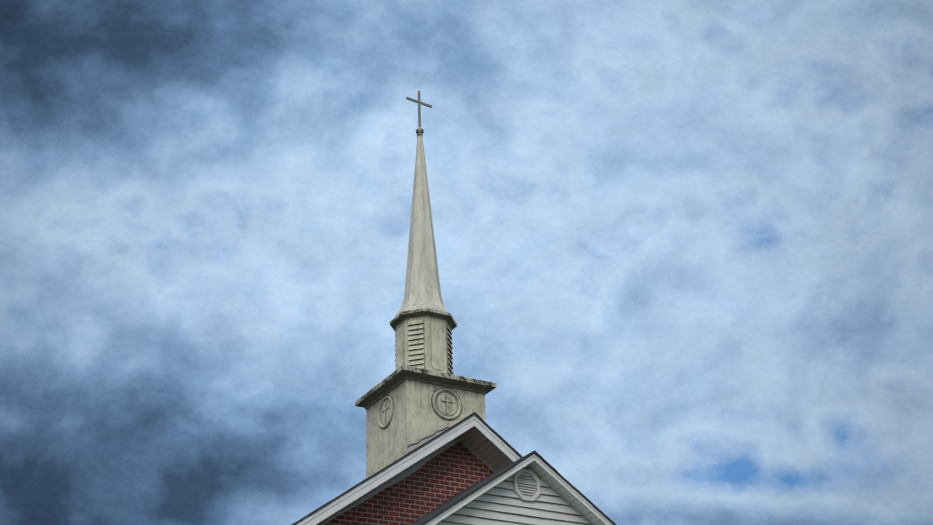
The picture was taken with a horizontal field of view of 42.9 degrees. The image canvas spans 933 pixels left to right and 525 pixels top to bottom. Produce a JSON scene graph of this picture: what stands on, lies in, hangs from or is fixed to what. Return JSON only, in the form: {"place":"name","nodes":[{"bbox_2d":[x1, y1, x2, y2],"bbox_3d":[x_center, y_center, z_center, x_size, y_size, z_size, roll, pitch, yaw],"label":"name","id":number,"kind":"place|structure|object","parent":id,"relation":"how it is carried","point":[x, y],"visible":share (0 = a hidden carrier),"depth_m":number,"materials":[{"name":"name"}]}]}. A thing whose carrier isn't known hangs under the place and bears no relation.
{"place":"outdoors","nodes":[
{"label":"outdoors","id":0,"kind":"place"},
{"bbox_2d":[325,441,493,524],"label":"brick wall","id":1,"kind":"structure","parent":0,"point":[441,478],"depth_m":19.61,"materials":[{"name":"red brick"}]},
{"bbox_2d":[291,412,522,524],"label":"roof","id":2,"kind":"structure","parent":1,"relation":"on","point":[424,444],"depth_m":19.20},
{"bbox_2d":[296,415,519,524],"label":"fascia","id":3,"kind":"structure","parent":2,"relation":"attached to","point":[336,505],"depth_m":19.06,"materials":[{"name":"white wood"}]},
{"bbox_2d":[366,380,485,477],"bbox_3d":[-0.721,3.660,21.227,1.600,2.532,1.600,14,-32,-27],"label":"steeple base","id":4,"kind":"object","parent":2,"relation":"on","point":[416,418],"visible":0.22,"depth_m":20.90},
{"bbox_2d":[378,388,460,428],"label":"medallions","id":5,"kind":"object","parent":4,"relation":"on","point":[444,407],"visible":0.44,"depth_m":21.11,"materials":[{"name":"grey stone"}]},
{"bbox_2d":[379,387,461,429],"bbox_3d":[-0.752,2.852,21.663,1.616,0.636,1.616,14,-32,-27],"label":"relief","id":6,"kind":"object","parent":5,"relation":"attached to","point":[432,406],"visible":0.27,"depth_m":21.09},
{"bbox_2d":[395,315,452,374],"bbox_3d":[-0.794,1.798,22.231,1.054,1.375,1.054,14,-32,-27],"label":"lantern","id":7,"kind":"object","parent":4,"relation":"on","point":[428,320],"depth_m":21.96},
{"bbox_2d":[390,308,456,330],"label":"cornice","id":8,"kind":"structure","parent":7,"relation":"on","point":[421,310],"depth_m":22.11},
{"bbox_2d":[394,135,447,317],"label":"spire","id":9,"kind":"structure","parent":8,"relation":"on","point":[422,287],"depth_m":23.06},
{"bbox_2d":[416,127,423,135],"bbox_3d":[-0.970,-2.706,24.658,0.168,0.225,0.168,14,-32,-27],"label":"finial","id":10,"kind":"object","parent":9,"relation":"on","point":[419,130],"visible":0.94,"depth_m":24.60,"materials":[{"name":"grey metal"}]},
{"bbox_2d":[406,91,431,126],"bbox_3d":[-0.989,-3.203,24.926,0.626,0.955,0.033,16,-33,-30],"label":"cross","id":11,"kind":"object","parent":10,"relation":"on","point":[419,102],"visible":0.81,"depth_m":24.94,"materials":[{"name":"metal"}]},
{"bbox_2d":[407,426,448,452],"bbox_3d":[-0.317,3.283,20.641,1.608,0.900,0.001,14,-32,-27],"label":"flashing","id":12,"kind":"object","parent":4,"relation":"attached to","point":[411,448],"visible":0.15,"depth_m":20.44,"materials":[{"name":"grey metal"}]},
{"bbox_2d":[316,426,512,524],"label":"soffit","id":13,"kind":"structure","parent":1,"relation":"attached to","point":[485,449],"depth_m":20.23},
{"bbox_2d":[320,438,494,524],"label":"rake trim","id":14,"kind":"structure","parent":13,"relation":"attached to","point":[406,473],"depth_m":19.53,"materials":[{"name":"white wood"}]},
{"bbox_2d":[390,311,456,331],"bbox_3d":[-0.816,1.216,22.545,1.188,0.049,1.188,14,-32,-27],"label":"cornice underside","id":15,"kind":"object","parent":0,"point":[402,317],"depth_m":22.19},
{"bbox_2d":[395,319,453,373],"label":"louvers","id":16,"kind":"object","parent":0,"point":[436,348],"visible":0.54,"depth_m":21.91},
{"bbox_2d":[355,365,496,409],"bbox_3d":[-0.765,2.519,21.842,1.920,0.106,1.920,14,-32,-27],"label":"cornice","id":17,"kind":"structure","parent":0,"point":[390,385],"depth_m":21.26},
{"bbox_2d":[0,0,932,524],"label":"sky","id":18,"kind":"structure","parent":0,"point":[685,247],"materials":[{"name":"blue"}]},
{"bbox_2d":[410,450,616,524],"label":"porch roof","id":19,"kind":"structure","parent":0,"point":[448,504],"depth_m":18.25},
{"bbox_2d":[425,454,612,524],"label":"porch fascia","id":20,"kind":"structure","parent":19,"relation":"attached to","point":[551,473],"depth_m":18.06,"materials":[{"name":"white wood"}]},
{"bbox_2d":[528,461,604,524],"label":"porch soffit","id":21,"kind":"structure","parent":19,"relation":"attached to","point":[564,493],"depth_m":18.39,"materials":[{"name":"white plastic"}]},
{"bbox_2d":[435,460,592,524],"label":"gable siding","id":22,"kind":"object","parent":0,"point":[510,509],"visible":0.65,"depth_m":17.97,"materials":[{"name":"white plastic"}]},
{"bbox_2d":[441,467,590,524],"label":"siding gaps","id":23,"kind":"object","parent":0,"point":[516,506],"visible":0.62,"depth_m":17.95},
{"bbox_2d":[444,465,593,524],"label":"porch j-channel","id":24,"kind":"object","parent":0,"point":[583,516],"visible":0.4,"depth_m":18.45,"materials":[{"name":"white plastic"}]},
{"bbox_2d":[513,469,540,501],"bbox_3d":[0.924,3.411,18.203,0.476,0.496,0.042,14,-32,-27],"label":"gable vent","id":25,"kind":"object","parent":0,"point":[518,492],"visible":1,"depth_m":18.19,"materials":[{"name":"white plastic"}]},
{"bbox_2d":[518,475,535,495],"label":"gable vent gaps","id":26,"kind":"object","parent":25,"relation":"attached to","point":[528,484],"visible":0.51,"depth_m":18.21,"materials":[{"name":"grey"}]}
]}

